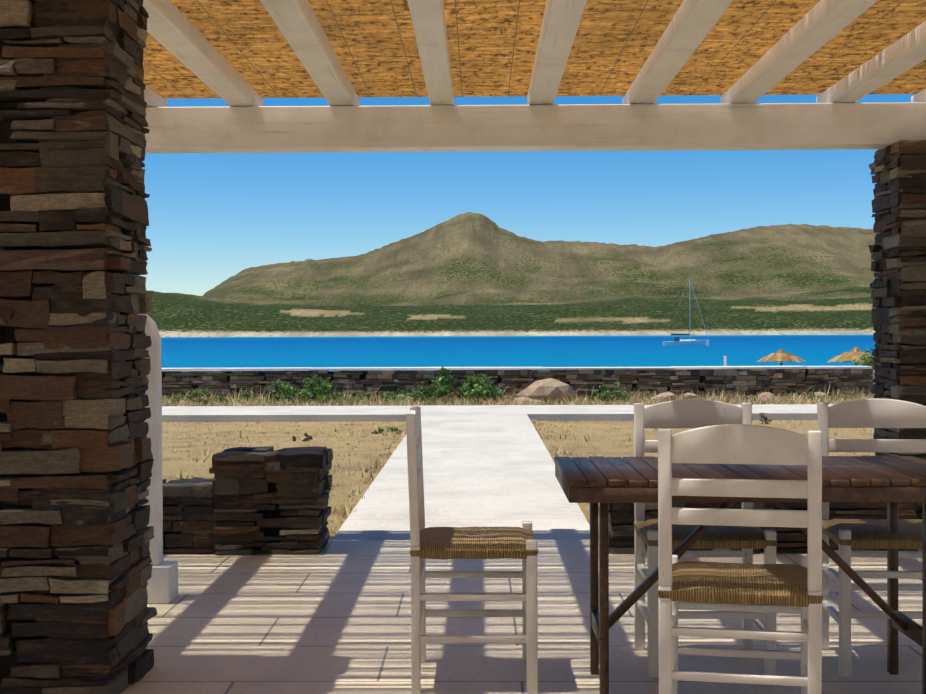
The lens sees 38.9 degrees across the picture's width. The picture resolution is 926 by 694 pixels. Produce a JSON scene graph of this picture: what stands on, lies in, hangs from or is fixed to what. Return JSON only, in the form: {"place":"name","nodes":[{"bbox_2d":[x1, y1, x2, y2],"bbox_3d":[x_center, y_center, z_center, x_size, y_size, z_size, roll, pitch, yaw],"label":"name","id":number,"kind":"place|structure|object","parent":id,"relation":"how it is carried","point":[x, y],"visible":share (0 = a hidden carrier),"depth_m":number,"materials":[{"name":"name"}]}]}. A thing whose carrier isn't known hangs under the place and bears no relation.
{"place":"outdoors","nodes":[
{"label":"outdoors","id":0,"kind":"place"},
{"bbox_2d":[162,477,217,553],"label":"wall","id":1,"kind":"structure","parent":0,"point":[188,512],"depth_m":6.59,"materials":[{"name":"stone"}]},
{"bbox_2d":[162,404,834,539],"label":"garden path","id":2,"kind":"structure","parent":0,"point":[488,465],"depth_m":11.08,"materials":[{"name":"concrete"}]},
{"bbox_2d":[146,212,877,336],"bbox_3d":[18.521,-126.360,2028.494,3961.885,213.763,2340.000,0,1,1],"label":"island hills","id":3,"kind":"structure","parent":0,"point":[470,274],"depth_m":1672.21,"materials":[{"name":"green plant"}]},
{"bbox_2d":[161,334,875,370],"bbox_3d":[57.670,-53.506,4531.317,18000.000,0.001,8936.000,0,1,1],"label":"sea","id":4,"kind":"structure","parent":0,"point":[466,351],"depth_m":235.86,"materials":[{"name":"liquid"}]},
{"bbox_2d":[663,279,708,345],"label":"sailing yacht","id":5,"kind":"object","parent":4,"relation":"on","point":[677,341],"visible":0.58,"depth_m":300.57,"materials":[{"name":"white"}]},
{"bbox_2d":[162,420,874,539],"bbox_3d":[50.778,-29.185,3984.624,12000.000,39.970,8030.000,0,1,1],"label":"ground","id":6,"kind":"structure","parent":0,"point":[341,489],"depth_m":14.22,"materials":[{"name":"beige"}]},
{"bbox_2d":[171,387,224,404],"bbox_3d":[-4.275,0.779,21.067,0.927,0.282,0.693,0,1,1],"label":"shrub","id":7,"kind":"object","parent":6,"relation":"on","point":[193,393],"visible":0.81,"depth_m":21.01,"materials":[{"name":"green plant"}]},
{"bbox_2d":[219,390,260,404],"bbox_3d":[-3.647,0.834,21.214,0.535,0.256,0.749,0,1,27],"label":"shrub","id":8,"kind":"object","parent":6,"relation":"on","point":[245,395],"visible":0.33,"depth_m":21.16,"materials":[{"name":"green plant"}]},
{"bbox_2d":[291,432,312,441],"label":"small plant","id":9,"kind":"object","parent":6,"relation":"on","point":[307,438],"visible":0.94,"depth_m":14.29,"materials":[{"name":"green plant"}]},
{"bbox_2d":[265,375,364,405],"bbox_3d":[-2.392,0.704,20.950,1.674,0.554,0.985,0,1,1],"label":"shrub","id":10,"kind":"object","parent":6,"relation":"on","point":[306,392],"visible":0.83,"depth_m":20.85,"materials":[{"name":"green plant"}]},
{"bbox_2d":[364,391,410,401],"bbox_3d":[-1.268,0.833,21.250,0.989,0.251,0.473,0,1,1],"label":"shrub","id":11,"kind":"object","parent":6,"relation":"on","point":[386,395],"visible":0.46,"depth_m":21.26,"materials":[{"name":"green plant"}]},
{"bbox_2d":[371,427,403,433],"bbox_3d":[-0.841,0.987,15.454,0.333,0.098,0.481,0,1,23],"label":"small plant","id":12,"kind":"object","parent":6,"relation":"on","point":[382,430],"visible":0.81,"depth_m":15.40,"materials":[{"name":"green plant"}]},
{"bbox_2d":[391,366,504,405],"bbox_3d":[-0.246,0.634,21.049,1.832,0.667,1.001,0,1,1],"label":"shrub","id":13,"kind":"object","parent":6,"relation":"on","point":[441,384],"visible":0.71,"depth_m":20.93,"materials":[{"name":"green plant"}]},
{"bbox_2d":[162,369,872,402],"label":"boundary wall","id":14,"kind":"structure","parent":6,"relation":"on","point":[755,381],"depth_m":21.59,"materials":[{"name":"stone"}]},
{"bbox_2d":[162,366,872,370],"bbox_3d":[-0.239,0.359,21.836,13.965,0.049,0.497,0,1,1],"label":"wall coping","id":15,"kind":"object","parent":14,"relation":"on","point":[502,368],"visible":0.83,"depth_m":21.61,"materials":[{"name":"white concrete"}]},
{"bbox_2d":[162,382,875,535],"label":"dry grass","id":16,"kind":"structure","parent":6,"relation":"on","point":[795,399],"depth_m":20.17,"materials":[{"name":"beige plant"}]},
{"bbox_2d":[514,396,542,404],"bbox_3d":[1.036,0.897,20.713,0.481,0.236,0.345,0,1,1],"label":"rock","id":17,"kind":"object","parent":6,"relation":"on","point":[523,398],"visible":0.35,"depth_m":20.63,"materials":[{"name":"beige stone"}]},
{"bbox_2d":[514,378,575,401],"bbox_3d":[1.319,0.684,21.166,1.026,0.369,0.593,0,1,1],"label":"boulder","id":18,"kind":"object","parent":6,"relation":"on","point":[545,389],"visible":0.88,"depth_m":20.93,"materials":[{"name":"beige stone"}]},
{"bbox_2d":[588,380,629,401],"bbox_3d":[2.305,0.718,20.787,0.546,0.375,0.708,-1,1,-30],"label":"shrub","id":19,"kind":"object","parent":6,"relation":"on","point":[617,394],"visible":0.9,"depth_m":20.70,"materials":[{"name":"green plant"}]},
{"bbox_2d":[651,392,675,402],"bbox_3d":[3.194,0.808,20.866,0.387,0.185,0.213,0,1,1],"label":"stone","id":20,"kind":"object","parent":6,"relation":"on","point":[664,396],"visible":0.62,"depth_m":20.79,"materials":[{"name":"beige stone"}]},
{"bbox_2d":[682,393,696,398],"bbox_3d":[3.659,0.798,21.158,0.251,0.121,0.208,0,1,1],"label":"stone","id":21,"kind":"object","parent":6,"relation":"on","point":[688,395],"visible":0.67,"depth_m":21.08,"materials":[{"name":"beige stone"}]},
{"bbox_2d":[724,356,726,365],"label":"post","id":22,"kind":"object","parent":6,"relation":"on","point":[725,360],"visible":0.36,"depth_m":44.86,"materials":[{"name":"white paint"}]},
{"bbox_2d":[727,396,757,402],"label":"shrub","id":23,"kind":"object","parent":6,"relation":"on","point":[743,398],"visible":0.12,"depth_m":21.20,"materials":[{"name":"green plant"}]},
{"bbox_2d":[752,412,770,423],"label":"small plant","id":24,"kind":"object","parent":6,"relation":"on","point":[762,414],"visible":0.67,"depth_m":16.85,"materials":[{"name":"green plant"}]},
{"bbox_2d":[758,392,774,402],"bbox_3d":[4.858,0.813,20.994,0.268,0.182,0.240,0,1,23],"label":"stone","id":25,"kind":"object","parent":6,"relation":"on","point":[766,394],"visible":0.56,"depth_m":20.92,"materials":[{"name":"beige stone"}]},
{"bbox_2d":[757,348,805,365],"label":"beach umbrella","id":26,"kind":"object","parent":6,"relation":"on","point":[780,355],"visible":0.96,"depth_m":57.32,"materials":[{"name":"beige wicker"}]},
{"bbox_2d":[814,392,826,398],"bbox_3d":[5.784,0.795,21.251,0.238,0.140,0.179,0,1,1],"label":"stone","id":27,"kind":"object","parent":6,"relation":"on","point":[818,393],"visible":0.23,"depth_m":21.19,"materials":[{"name":"beige stone"}]},
{"bbox_2d":[807,393,857,399],"bbox_3d":[5.928,0.824,21.024,0.825,0.198,0.454,0,1,1],"label":"shrub","id":28,"kind":"object","parent":6,"relation":"on","point":[832,398],"visible":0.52,"depth_m":21.00,"materials":[{"name":"green plant"}]},
{"bbox_2d":[828,346,869,365],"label":"beach umbrella","id":29,"kind":"object","parent":6,"relation":"on","point":[856,353],"visible":0.62,"depth_m":49.37,"materials":[{"name":"beige wicker"}]},
{"bbox_2d":[853,348,874,365],"bbox_3d":[13.047,1.337,39.757,3.286,2.681,3.305,0,1,1],"label":"tamarisk tree","id":30,"kind":"object","parent":6,"relation":"on","point":[865,361],"depth_m":39.80,"materials":[{"name":"green plant"}]},
{"bbox_2d":[121,540,921,693],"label":"terrace floor","id":31,"kind":"structure","parent":0,"point":[333,617],"depth_m":4.87,"materials":[{"name":"tile"}]},
{"bbox_2d":[0,0,156,693],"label":"stone pillar","id":32,"kind":"structure","parent":31,"relation":"on","point":[76,531],"depth_m":3.92,"materials":[{"name":"stone"}]},
{"bbox_2d":[137,314,177,603],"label":"white garden wall","id":33,"kind":"structure","parent":31,"relation":"on","point":[162,585],"depth_m":5.42,"materials":[{"name":"paint"}]},
{"bbox_2d":[209,446,332,554],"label":"wall","id":34,"kind":"structure","parent":31,"relation":"on","point":[268,499],"depth_m":6.57,"materials":[{"name":"stone"}]},
{"bbox_2d":[406,406,537,692],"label":"chair","id":35,"kind":"object","parent":31,"relation":"on","point":[471,542],"visible":1,"depth_m":4.05,"materials":[{"name":"white paint"}]},
{"bbox_2d":[633,399,777,677],"bbox_3d":[0.804,0.623,4.409,0.416,0.877,0.407,0,1,1],"label":"chair","id":36,"kind":"object","parent":31,"relation":"on","point":[693,413],"visible":0.67,"depth_m":4.54,"materials":[{"name":"white paint"}]},
{"bbox_2d":[657,424,822,693],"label":"chair","id":37,"kind":"object","parent":31,"relation":"on","point":[745,587],"visible":1,"depth_m":3.37,"materials":[{"name":"white paint"}]},
{"bbox_2d":[554,456,925,693],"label":"folding table","id":38,"kind":"object","parent":31,"relation":"on","point":[892,481],"visible":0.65,"depth_m":3.95,"materials":[{"name":"brown wood"}]},
{"bbox_2d":[817,398,925,676],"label":"chair","id":39,"kind":"object","parent":31,"relation":"on","point":[845,535],"visible":0.81,"depth_m":4.55,"materials":[{"name":"white paint"}]},
{"bbox_2d":[868,140,925,518],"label":"stone pillar","id":40,"kind":"structure","parent":31,"relation":"on","point":[898,247],"depth_m":6.76,"materials":[{"name":"stone"}]},
{"bbox_2d":[142,0,925,152],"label":"pergola","id":41,"kind":"object","parent":40,"relation":"on","point":[833,117],"visible":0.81,"depth_m":6.86,"materials":[{"name":"white wood"}]},
{"bbox_2d":[143,0,925,98],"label":"reed ceiling","id":42,"kind":"structure","parent":41,"relation":"on","point":[492,45],"depth_m":5.95,"materials":[{"name":"brown wicker"}]},
{"bbox_2d":[139,94,915,295],"label":"sky","id":43,"kind":"structure","parent":0,"point":[213,217],"materials":[{"name":"blue"}]},
{"bbox_2d":[609,502,917,553],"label":"wall","id":44,"kind":"structure","parent":0,"point":[621,529],"depth_m":6.54,"materials":[{"name":"stone"}]}
]}

